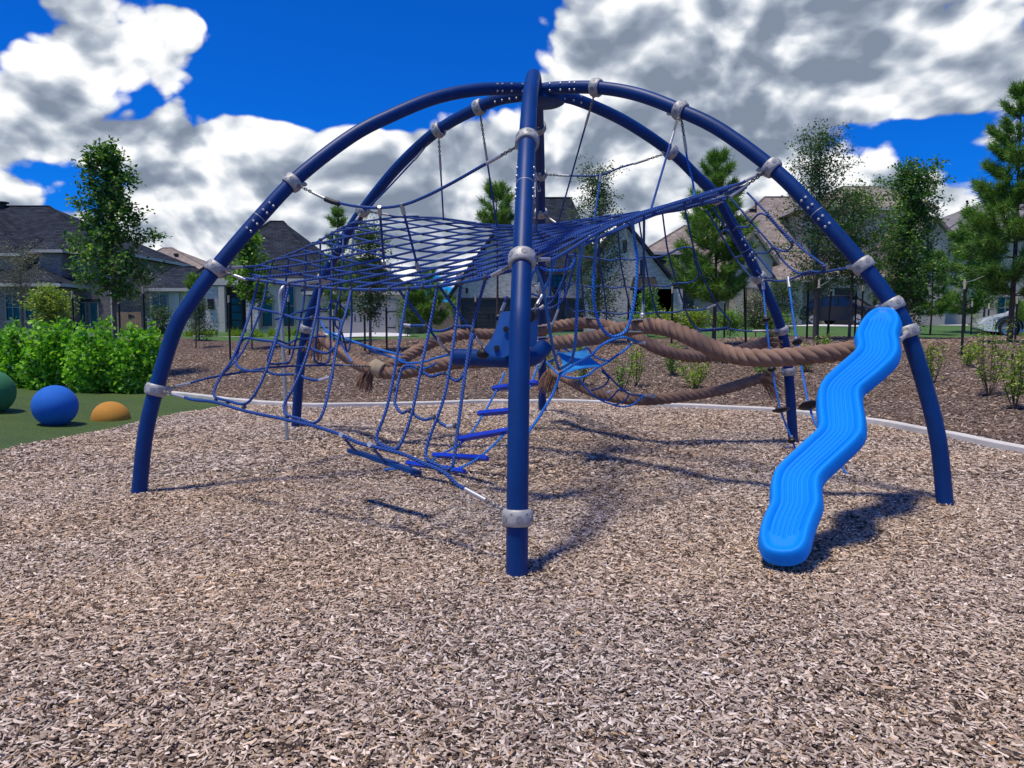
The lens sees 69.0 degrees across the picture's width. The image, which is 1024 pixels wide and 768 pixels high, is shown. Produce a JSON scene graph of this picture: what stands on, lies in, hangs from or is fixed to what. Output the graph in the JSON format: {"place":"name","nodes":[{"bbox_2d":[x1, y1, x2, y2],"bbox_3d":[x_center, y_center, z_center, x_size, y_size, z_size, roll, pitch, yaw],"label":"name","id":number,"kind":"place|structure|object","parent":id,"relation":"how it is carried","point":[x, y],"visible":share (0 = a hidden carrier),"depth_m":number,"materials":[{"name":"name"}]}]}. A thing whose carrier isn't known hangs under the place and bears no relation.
{"place":"outdoors","nodes":[
{"label":"outdoors","id":0,"kind":"place"},
{"bbox_2d":[323,332,417,336],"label":"driveway","id":1,"kind":"structure","parent":0,"point":[378,334],"depth_m":35.61,"materials":[{"name":"concrete"}]},
{"bbox_2d":[0,403,1023,767],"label":"play surface","id":2,"kind":"object","parent":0,"point":[532,707],"visible":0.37,"depth_m":4.07,"materials":[{"name":"brown wood"}]},
{"bbox_2d":[0,388,225,449],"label":"turf mound","id":3,"kind":"object","parent":2,"relation":"on","point":[19,423],"visible":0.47,"depth_m":11.96,"materials":[{"name":"green plastic"}]},
{"bbox_2d":[0,372,16,411],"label":"play ball","id":4,"kind":"object","parent":3,"relation":"on","point":[8,391],"visible":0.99,"depth_m":11.81,"materials":[{"name":"green rubber"}]},
{"bbox_2d":[0,317,33,387],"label":"flowering shrub","id":5,"kind":"object","parent":3,"relation":"on","point":[10,350],"visible":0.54,"depth_m":16.77,"materials":[{"name":"green plant"}]},
{"bbox_2d":[13,319,63,389],"bbox_3d":[-10.438,-0.578,16.618,1.016,1.758,1.016,0,4,0],"label":"flowering shrub","id":6,"kind":"object","parent":3,"relation":"on","point":[35,366],"visible":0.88,"depth_m":16.41,"materials":[{"name":"green plant"}]},
{"bbox_2d":[30,385,78,425],"bbox_3d":[-6.840,0.329,11.156,0.620,0.620,0.620,0,4,0],"label":"play ball","id":7,"kind":"object","parent":3,"relation":"on","point":[54,405],"visible":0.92,"depth_m":10.95,"materials":[{"name":"blue rubber"}]},
{"bbox_2d":[43,316,75,390],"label":"flowering shrub","id":8,"kind":"object","parent":3,"relation":"on","point":[60,334],"visible":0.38,"depth_m":16.58,"materials":[{"name":"green plant"}]},
{"bbox_2d":[59,315,111,393],"bbox_3d":[-9.390,-0.615,16.438,1.006,1.851,1.060,1,5,13],"label":"flowering shrub","id":9,"kind":"object","parent":3,"relation":"on","point":[84,368],"visible":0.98,"depth_m":16.26,"materials":[{"name":"green plant"}]},
{"bbox_2d":[89,315,122,392],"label":"flowering shrub","id":10,"kind":"object","parent":3,"relation":"on","point":[108,336],"visible":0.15,"depth_m":16.80,"materials":[{"name":"green plant"}]},
{"bbox_2d":[91,401,130,421],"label":"half dome","id":11,"kind":"structure","parent":3,"relation":"on","point":[109,411],"depth_m":11.74,"materials":[{"name":"orange rubber"}]},
{"bbox_2d":[101,321,150,393],"bbox_3d":[-8.650,-0.557,16.706,1.101,1.695,0.843,0,4,0],"label":"flowering shrub","id":12,"kind":"object","parent":3,"relation":"on","point":[122,362],"visible":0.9,"depth_m":16.52,"materials":[{"name":"green plant"}]},
{"bbox_2d":[278,280,318,440],"bbox_3d":[-2.772,-0.265,9.801,0.099,2.260,0.726,2,5,26],"label":"sliding pole","id":13,"kind":"object","parent":2,"relation":"on","point":[281,289],"visible":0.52,"depth_m":9.50,"materials":[{"name":"silver metal"}]},
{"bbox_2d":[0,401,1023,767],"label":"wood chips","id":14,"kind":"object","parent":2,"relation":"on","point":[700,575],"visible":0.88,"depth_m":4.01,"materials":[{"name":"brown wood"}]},
{"bbox_2d":[131,68,953,578],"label":"climbing dome","id":15,"kind":"structure","parent":2,"relation":"on","point":[533,94],"depth_m":6.73,"materials":[{"name":"metal"}]},
{"bbox_2d":[167,222,370,387],"bbox_3d":[-2.403,-0.994,8.007,0.364,1.894,3.019,2,5,23],"label":"climbing net","id":16,"kind":"object","parent":15,"relation":"hanging from","point":[301,312],"visible":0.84,"depth_m":8.19,"materials":[{"name":"blue fabric"}]},
{"bbox_2d":[162,274,503,510],"bbox_3d":[-1.340,-0.104,5.881,3.757,1.563,0.853,3,5,35],"label":"climbing net","id":17,"kind":"object","parent":15,"relation":"hanging from","point":[442,469],"visible":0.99,"depth_m":5.62,"materials":[{"name":"blue fabric"}]},
{"bbox_2d":[338,432,421,474],"bbox_3d":[-1.167,0.506,5.732,0.920,0.360,0.570,4,6,44],"label":"hanging step","id":18,"kind":"object","parent":17,"relation":"hanging from","point":[379,458],"visible":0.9,"depth_m":5.77,"materials":[{"name":"blue plastic"}]},
{"bbox_2d":[320,321,448,369],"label":"slack ropes","id":19,"kind":"object","parent":15,"relation":"hanging from","point":[391,352],"visible":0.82,"depth_m":8.49,"materials":[{"name":"fabric"}]},
{"bbox_2d":[384,363,540,473],"bbox_3d":[-0.261,0.262,7.443,1.782,1.188,0.976,-3,5,-34],"label":"rope ladder","id":20,"kind":"object","parent":15,"relation":"hanging from","point":[502,432],"visible":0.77,"depth_m":7.44,"materials":[{"name":"blue plastic"}]},
{"bbox_2d":[224,170,764,290],"bbox_3d":[0.034,-1.568,8.057,5.118,1.308,5.143,3,5,34],"label":"climbing net","id":21,"kind":"object","parent":15,"relation":"attached to","point":[577,231],"visible":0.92,"depth_m":7.27,"materials":[{"name":"blue fabric"}]},
{"bbox_2d":[397,284,551,367],"bbox_3d":[-0.303,-0.499,6.298,1.346,0.727,0.769,-3,5,-31],"label":"swing seat","id":22,"kind":"object","parent":21,"relation":"hanging from","point":[494,352],"visible":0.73,"depth_m":6.26,"materials":[{"name":"blue plastic"}]},
{"bbox_2d":[529,219,645,435],"bbox_3d":[0.594,-0.390,6.465,0.941,1.990,2.694,1,5,15],"label":"rope curtain","id":23,"kind":"object","parent":21,"relation":"hanging from","point":[616,336],"visible":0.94,"depth_m":6.40,"materials":[{"name":"blue fabric"}]},
{"bbox_2d":[640,215,644,317],"bbox_3d":[1.185,-1.034,6.775,0.055,0.853,1.205,1,4,11],"label":"suspension rope","id":24,"kind":"object","parent":21,"relation":"hanging from","point":[642,314],"visible":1,"depth_m":6.96,"materials":[{"name":"blue fabric"}]},
{"bbox_2d":[299,97,694,270],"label":"hanger ropes","id":25,"kind":"object","parent":15,"relation":"hanging from","point":[402,205],"visible":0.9,"depth_m":7.05,"materials":[{"name":"blue fabric"}]},
{"bbox_2d":[302,317,783,371],"bbox_3d":[0.420,-0.515,9.783,6.584,0.736,1.193,0,4,0],"label":"twisted rope","id":26,"kind":"object","parent":15,"relation":"attached to","point":[650,345],"visible":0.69,"depth_m":9.82,"materials":[{"name":"brown fabric"}]},
{"bbox_2d":[531,252,575,317],"bbox_3d":[0.392,-1.078,7.695,0.491,0.798,3.527,0,4,2],"label":"rope curtain","id":27,"kind":"object","parent":15,"relation":"hanging from","point":[550,279],"visible":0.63,"depth_m":7.14,"materials":[{"name":"blue fabric"}]},
{"bbox_2d":[352,318,854,394],"bbox_3d":[0.725,-0.224,7.901,5.989,0.946,0.908,3,5,33],"label":"twisted rope","id":28,"kind":"object","parent":15,"relation":"attached to","point":[694,339],"visible":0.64,"depth_m":6.86,"materials":[{"name":"brown fabric"}]},
{"bbox_2d":[538,341,632,378],"bbox_3d":[0.791,-0.278,8.271,0.878,0.397,0.907,-2,5,-19],"label":"hammock","id":29,"kind":"object","parent":28,"relation":"hanging from","point":[590,362],"visible":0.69,"depth_m":8.26,"materials":[{"name":"blue fabric"}]},
{"bbox_2d":[578,369,650,406],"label":"rope loops","id":30,"kind":"object","parent":15,"relation":"hanging from","point":[604,372],"visible":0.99,"depth_m":8.83,"materials":[{"name":"blue fabric"}]},
{"bbox_2d":[541,210,773,331],"bbox_3d":[1.858,-1.531,10.400,3.237,1.632,1.481,3,5,33],"label":"climbing net","id":31,"kind":"object","parent":15,"relation":"hanging from","point":[696,262],"visible":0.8,"depth_m":10.43,"materials":[{"name":"blue fabric"}]},
{"bbox_2d":[536,368,785,405],"bbox_3d":[1.895,0.057,10.117,3.485,0.471,1.232,1,5,16],"label":"twisted rope","id":32,"kind":"object","parent":15,"relation":"attached to","point":[764,379],"visible":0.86,"depth_m":9.90,"materials":[{"name":"brown fabric"}]},
{"bbox_2d":[585,172,763,244],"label":"gathered ropes","id":33,"kind":"object","parent":15,"relation":"attached to","point":[738,188],"visible":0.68,"depth_m":6.55,"materials":[{"name":"blue fabric"}]},
{"bbox_2d":[706,192,848,281],"bbox_3d":[2.880,-1.700,8.435,0.706,1.063,3.775,0,4,3],"label":"climbing net","id":34,"kind":"object","parent":15,"relation":"attached to","point":[792,241],"visible":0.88,"depth_m":8.53,"materials":[{"name":"blue fabric"}]},
{"bbox_2d":[786,276,848,476],"bbox_3d":[3.183,-0.152,8.105,0.296,2.109,1.347,-1,4,-8],"label":"disc rope","id":35,"kind":"object","parent":34,"relation":"hanging from","point":[807,404],"visible":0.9,"depth_m":8.10,"materials":[{"name":"blue fabric"}]},
{"bbox_2d":[761,279,796,448],"bbox_3d":[3.336,-0.270,9.494,0.224,2.167,0.670,-2,5,-27],"label":"disc rope","id":36,"kind":"object","parent":15,"relation":"hanging from","point":[780,409],"visible":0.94,"depth_m":9.47,"materials":[{"name":"blue fabric"}]},
{"bbox_2d":[758,307,908,565],"bbox_3d":[2.415,0.332,5.449,0.463,1.902,2.673,4,6,40],"label":"slide","id":37,"kind":"object","parent":2,"relation":"on","point":[818,458],"visible":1,"depth_m":5.10,"materials":[{"name":"plastic"}]},
{"bbox_2d":[0,0,1023,319],"label":"sky","id":38,"kind":"structure","parent":0,"point":[213,102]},
{"bbox_2d":[6,325,1023,341],"bbox_3d":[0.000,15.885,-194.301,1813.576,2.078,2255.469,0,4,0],"label":"ground","id":39,"kind":"structure","parent":0,"point":[946,331],"depth_m":31.41,"materials":[{"name":"green plant"}]},
{"bbox_2d":[0,233,52,330],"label":"wispy tree","id":40,"kind":"object","parent":39,"relation":"on","point":[19,281],"visible":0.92,"depth_m":32.66,"materials":[{"name":"green plant"}]},
{"bbox_2d":[0,201,191,329],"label":"house","id":41,"kind":"structure","parent":39,"relation":"on","point":[45,225],"depth_m":51.72,"materials":[{"name":"grey brick"}]},
{"bbox_2d":[4,293,20,322],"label":"window","id":42,"kind":"structure","parent":41,"relation":"in","point":[10,310],"depth_m":49.02,"materials":[{"name":"blue glass"}]},
{"bbox_2d":[80,302,87,327],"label":"window","id":43,"kind":"structure","parent":41,"relation":"in","point":[83,305],"depth_m":51.73,"materials":[{"name":"teal glass"}]},
{"bbox_2d":[88,302,100,327],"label":"window","id":44,"kind":"structure","parent":41,"relation":"in","point":[94,313],"depth_m":51.73,"materials":[{"name":"teal glass"}]},
{"bbox_2d":[117,312,141,330],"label":"fence","id":45,"kind":"object","parent":39,"relation":"on","point":[134,318],"visible":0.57,"depth_m":50.79,"materials":[{"name":"brown wood"}]},
{"bbox_2d":[123,249,165,334],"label":"wispy tree","id":46,"kind":"object","parent":39,"relation":"on","point":[140,294],"visible":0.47,"depth_m":32.78,"materials":[{"name":"green plant"}]},
{"bbox_2d":[140,301,175,336],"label":"bush","id":47,"kind":"object","parent":39,"relation":"on","point":[162,318],"visible":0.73,"depth_m":29.80,"materials":[{"name":"green plant"}]},
{"bbox_2d":[156,247,206,268],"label":"house","id":48,"kind":"structure","parent":39,"relation":"on","point":[198,263],"depth_m":74.54,"materials":[{"name":"beige"}]},
{"bbox_2d":[137,220,419,333],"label":"house","id":49,"kind":"structure","parent":39,"relation":"on","point":[282,237],"depth_m":46.75,"materials":[{"name":"beige paint"}]},
{"bbox_2d":[151,293,168,329],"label":"window","id":50,"kind":"structure","parent":49,"relation":"in","point":[163,296],"depth_m":47.70,"materials":[{"name":"blue glass"}]},
{"bbox_2d":[227,296,243,331],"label":"front door","id":51,"kind":"structure","parent":49,"relation":"in","point":[236,310],"depth_m":46.69,"materials":[{"name":"teal wood"}]},
{"bbox_2d":[260,296,274,328],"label":"window","id":52,"kind":"structure","parent":49,"relation":"in","point":[267,319],"depth_m":46.76,"materials":[{"name":"blue glass"}]},
{"bbox_2d":[281,285,296,328],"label":"window","id":53,"kind":"structure","parent":49,"relation":"in","point":[292,289],"depth_m":46.73,"materials":[{"name":"blue glass"}]},
{"bbox_2d":[318,300,398,332],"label":"garage door","id":54,"kind":"structure","parent":49,"relation":"in","point":[357,327],"depth_m":45.58,"materials":[{"name":"white metal"}]},
{"bbox_2d":[391,290,418,336],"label":"bush","id":55,"kind":"object","parent":39,"relation":"on","point":[406,330],"visible":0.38,"depth_m":29.85,"materials":[{"name":"green plant"}]},
{"bbox_2d":[417,302,455,332],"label":"fence","id":56,"kind":"object","parent":39,"relation":"on","point":[449,321],"visible":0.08,"depth_m":51.81,"materials":[{"name":"brown wood"}]},
{"bbox_2d":[14,335,1023,444],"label":"mulch bed","id":57,"kind":"object","parent":39,"relation":"on","point":[186,345],"visible":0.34,"depth_m":16.54,"materials":[{"name":"brown wood"}]},
{"bbox_2d":[13,280,82,338],"bbox_3d":[-16.677,-2.455,26.745,2.053,2.622,2.356,-1,5,-13],"label":"bush","id":58,"kind":"object","parent":57,"relation":"on","point":[46,301],"visible":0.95,"depth_m":26.65,"materials":[{"name":"green plant"}]},
{"bbox_2d":[60,135,173,350],"bbox_3d":[-10.620,-3.244,19.761,2.780,6.662,2.675,0,4,0],"label":"maple tree","id":59,"kind":"object","parent":57,"relation":"on","point":[108,195],"visible":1,"depth_m":19.48,"materials":[{"name":"green plant"}]},
{"bbox_2d":[125,321,169,392],"bbox_3d":[-8.318,-0.586,16.952,1.010,1.710,0.987,-2,5,-21],"label":"flowering shrub","id":60,"kind":"object","parent":57,"relation":"on","point":[149,352],"visible":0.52,"depth_m":16.72,"materials":[{"name":"green plant"}]},
{"bbox_2d":[181,271,206,348],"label":"tree","id":61,"kind":"object","parent":57,"relation":"on","point":[192,278],"visible":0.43,"depth_m":25.75,"materials":[{"name":"green plant"}]},
{"bbox_2d":[184,296,222,339],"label":"evergreen shrub","id":62,"kind":"object","parent":57,"relation":"on","point":[200,310],"visible":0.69,"depth_m":27.85,"materials":[{"name":"green plant"}]},
{"bbox_2d":[223,230,277,349],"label":"young tree","id":63,"kind":"object","parent":57,"relation":"on","point":[247,256],"visible":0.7,"depth_m":24.64,"materials":[{"name":"green plant"}]},
{"bbox_2d":[314,205,356,341],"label":"pine tree","id":64,"kind":"object","parent":57,"relation":"on","point":[338,213],"visible":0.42,"depth_m":25.58,"materials":[{"name":"green plant"}]},
{"bbox_2d":[321,215,403,353],"bbox_3d":[-4.383,-2.802,21.741,2.301,4.249,2.282,-2,5,-27],"label":"oak tree","id":65,"kind":"object","parent":57,"relation":"on","point":[371,312],"visible":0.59,"depth_m":21.66,"materials":[{"name":"green plant"}]},
{"bbox_2d":[397,264,457,336],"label":"pine tree","id":66,"kind":"object","parent":57,"relation":"on","point":[421,302],"visible":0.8,"depth_m":23.64,"materials":[{"name":"green plant"}]},
{"bbox_2d":[472,177,514,325],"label":"pine tree","id":67,"kind":"object","parent":57,"relation":"on","point":[499,189],"visible":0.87,"depth_m":23.38,"materials":[{"name":"green plant"}]},
{"bbox_2d":[561,151,640,329],"bbox_3d":[2.640,-4.054,22.693,2.538,6.028,2.496,4,6,43],"label":"live oak","id":68,"kind":"object","parent":57,"relation":"on","point":[591,183],"visible":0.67,"depth_m":22.59,"materials":[{"name":"green plant"}]},
{"bbox_2d":[610,353,635,391],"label":"young shrub","id":69,"kind":"object","parent":57,"relation":"on","point":[621,376],"visible":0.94,"depth_m":15.67,"materials":[{"name":"green plant"}]},
{"bbox_2d":[626,345,647,386],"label":"young shrub","id":70,"kind":"object","parent":57,"relation":"on","point":[636,368],"visible":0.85,"depth_m":16.22,"materials":[{"name":"green plant"}]},
{"bbox_2d":[660,342,685,375],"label":"young shrub","id":71,"kind":"object","parent":57,"relation":"on","point":[670,365],"visible":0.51,"depth_m":17.20,"materials":[{"name":"green plant"}]},
{"bbox_2d":[676,361,712,388],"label":"young shrub","id":72,"kind":"object","parent":57,"relation":"on","point":[692,375],"visible":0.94,"depth_m":15.80,"materials":[{"name":"green plant"}]},
{"bbox_2d":[661,143,762,339],"bbox_3d":[5.532,-3.703,20.752,2.903,5.858,2.716,0,4,0],"label":"pine tree","id":73,"kind":"object","parent":57,"relation":"on","point":[703,230],"visible":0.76,"depth_m":20.37,"materials":[{"name":"green plant"}]},
{"bbox_2d":[758,118,870,340],"bbox_3d":[8.838,-4.408,21.614,3.119,6.710,3.144,0,4,0],"label":"oak tree","id":74,"kind":"object","parent":57,"relation":"on","point":[815,171],"visible":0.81,"depth_m":21.52,"materials":[{"name":"green plant"}]},
{"bbox_2d":[796,174,909,337],"bbox_3d":[10.454,-3.719,22.742,2.844,5.100,2.938,-3,5,-36],"label":"oak tree","id":75,"kind":"object","parent":57,"relation":"on","point":[859,207],"visible":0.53,"depth_m":22.41,"materials":[{"name":"green plant"}]},
{"bbox_2d":[859,271,939,330],"bbox_3d":[12.999,-2.592,24.893,2.366,2.499,2.163,0,4,0],"label":"bush","id":76,"kind":"object","parent":57,"relation":"on","point":[913,312],"visible":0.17,"depth_m":24.76,"materials":[{"name":"green plant"}]},
{"bbox_2d":[862,154,967,312],"bbox_3d":[12.513,-4.214,23.747,2.690,5.994,3.087,-3,5,-36],"label":"maple tree","id":77,"kind":"object","parent":57,"relation":"on","point":[909,194],"visible":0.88,"depth_m":23.40,"materials":[{"name":"green plant"}]},
{"bbox_2d":[924,342,949,382],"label":"young shrub","id":78,"kind":"object","parent":57,"relation":"on","point":[930,363],"visible":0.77,"depth_m":14.60,"materials":[{"name":"green plant"}]},
{"bbox_2d":[960,280,965,355],"bbox_3d":[10.559,-1.468,17.439,0.052,1.935,0.052,4,6,45],"label":"tree stake","id":79,"kind":"object","parent":57,"relation":"on","point":[963,315],"visible":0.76,"depth_m":17.41,"materials":[{"name":"brown wood"}]},
{"bbox_2d":[958,343,980,367],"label":"young shrub","id":80,"kind":"object","parent":57,"relation":"on","point":[967,358],"visible":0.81,"depth_m":15.91,"materials":[{"name":"green plant"}]},
{"bbox_2d":[951,78,1023,342],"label":"pine tree","id":81,"kind":"object","parent":57,"relation":"on","point":[989,233],"visible":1,"depth_m":18.62,"materials":[{"name":"green plant"}]},
{"bbox_2d":[967,314,1016,395],"bbox_3d":[8.212,-0.473,12.828,0.752,1.496,0.522,4,6,44],"label":"young shrub","id":82,"kind":"object","parent":57,"relation":"on","point":[992,368],"visible":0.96,"depth_m":12.82,"materials":[{"name":"green plant"}]},
{"bbox_2d":[995,340,1023,409],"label":"young shrub","id":83,"kind":"object","parent":57,"relation":"on","point":[1014,372],"visible":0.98,"depth_m":11.64,"materials":[{"name":"green plant"}]},
{"bbox_2d":[445,197,709,332],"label":"house","id":84,"kind":"structure","parent":39,"relation":"on","point":[660,273],"depth_m":49.14,"materials":[{"name":"white brick"}]},
{"bbox_2d":[460,298,509,328],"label":"garage door","id":85,"kind":"structure","parent":84,"relation":"in","point":[486,314],"depth_m":49.22,"materials":[{"name":"black metal"}]},
{"bbox_2d":[531,298,583,330],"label":"garage door","id":86,"kind":"structure","parent":84,"relation":"in","point":[563,306],"depth_m":49.22,"materials":[{"name":"grey"}]},
{"bbox_2d":[166,391,1023,452],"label":"kerb","id":87,"kind":"structure","parent":39,"relation":"on","point":[978,440],"depth_m":13.61,"materials":[{"name":"concrete"}]},
{"bbox_2d":[636,284,664,335],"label":"bush","id":88,"kind":"object","parent":39,"relation":"on","point":[649,305],"visible":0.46,"depth_m":29.77,"materials":[{"name":"green plant"}]},
{"bbox_2d":[650,305,690,335],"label":"shrub","id":89,"kind":"object","parent":39,"relation":"on","point":[676,318],"visible":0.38,"depth_m":26.65,"materials":[{"name":"green plant"}]},
{"bbox_2d":[682,304,712,333],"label":"shrub","id":90,"kind":"object","parent":39,"relation":"on","point":[697,319],"visible":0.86,"depth_m":26.65,"materials":[{"name":"green plant"}]},
{"bbox_2d":[703,304,754,336],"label":"shrub","id":91,"kind":"object","parent":39,"relation":"on","point":[732,316],"visible":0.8,"depth_m":26.75,"materials":[{"name":"green plant"}]},
{"bbox_2d":[648,196,812,326],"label":"house","id":92,"kind":"structure","parent":39,"relation":"on","point":[775,266],"depth_m":55.39,"materials":[{"name":"beige"}]},
{"bbox_2d":[732,285,774,336],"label":"bush","id":93,"kind":"object","parent":39,"relation":"on","point":[758,303],"visible":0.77,"depth_m":26.74,"materials":[{"name":"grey plant"}]},
{"bbox_2d":[740,307,797,332],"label":"shrub","id":94,"kind":"object","parent":39,"relation":"on","point":[771,322],"visible":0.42,"depth_m":26.72,"materials":[{"name":"green plant"}]},
{"bbox_2d":[756,274,812,335],"bbox_3d":[10.132,-2.881,27.956,2.140,2.631,2.219,0,4,0],"label":"bush","id":95,"kind":"object","parent":39,"relation":"on","point":[785,291],"visible":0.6,"depth_m":27.64,"materials":[{"name":"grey plant"}]},
{"bbox_2d":[778,186,938,324],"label":"house","id":96,"kind":"structure","parent":39,"relation":"on","point":[839,291],"depth_m":55.33,"materials":[{"name":"beige"}]},
{"bbox_2d":[910,247,960,334],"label":"pine tree","id":97,"kind":"object","parent":39,"relation":"on","point":[944,304],"visible":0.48,"depth_m":26.58,"materials":[{"name":"green plant"}]},
{"bbox_2d":[877,200,1023,324],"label":"house","id":98,"kind":"structure","parent":39,"relation":"on","point":[950,225],"depth_m":50.64,"materials":[{"name":"grey"}]},
{"bbox_2d":[996,296,1009,313],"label":"window","id":99,"kind":"structure","parent":98,"relation":"in","point":[1003,299],"depth_m":50.69,"materials":[{"name":"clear glass"}]},
{"bbox_2d":[931,206,990,332],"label":"pine tree","id":100,"kind":"object","parent":39,"relation":"on","point":[957,238],"visible":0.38,"depth_m":29.53,"materials":[{"name":"green plant"}]},
{"bbox_2d":[952,198,1019,333],"bbox_3d":[18.220,-4.483,28.866,2.525,5.527,2.654,0,4,0],"label":"young tree","id":101,"kind":"object","parent":39,"relation":"on","point":[981,294],"visible":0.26,"depth_m":28.79,"materials":[{"name":"green plant"}]},
{"bbox_2d":[972,311,1023,335],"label":"parked car","id":102,"kind":"object","parent":39,"relation":"on","point":[1002,324],"visible":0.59,"depth_m":26.80,"materials":[{"name":"white paint"}]},
{"bbox_2d":[1003,277,1023,324],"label":"pine tree","id":103,"kind":"object","parent":39,"relation":"on","point":[1020,309],"visible":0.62,"depth_m":26.04,"materials":[{"name":"green plant"}]},
{"bbox_2d":[789,324,928,326],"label":"road","id":104,"kind":"structure","parent":0,"point":[841,325],"depth_m":41.66,"materials":[{"name":"grey asphalt"}]},
{"bbox_2d":[800,295,874,324],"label":"parked car","id":105,"kind":"object","parent":104,"relation":"on","point":[839,311],"visible":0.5,"depth_m":43.28,"materials":[{"name":"black paint"}]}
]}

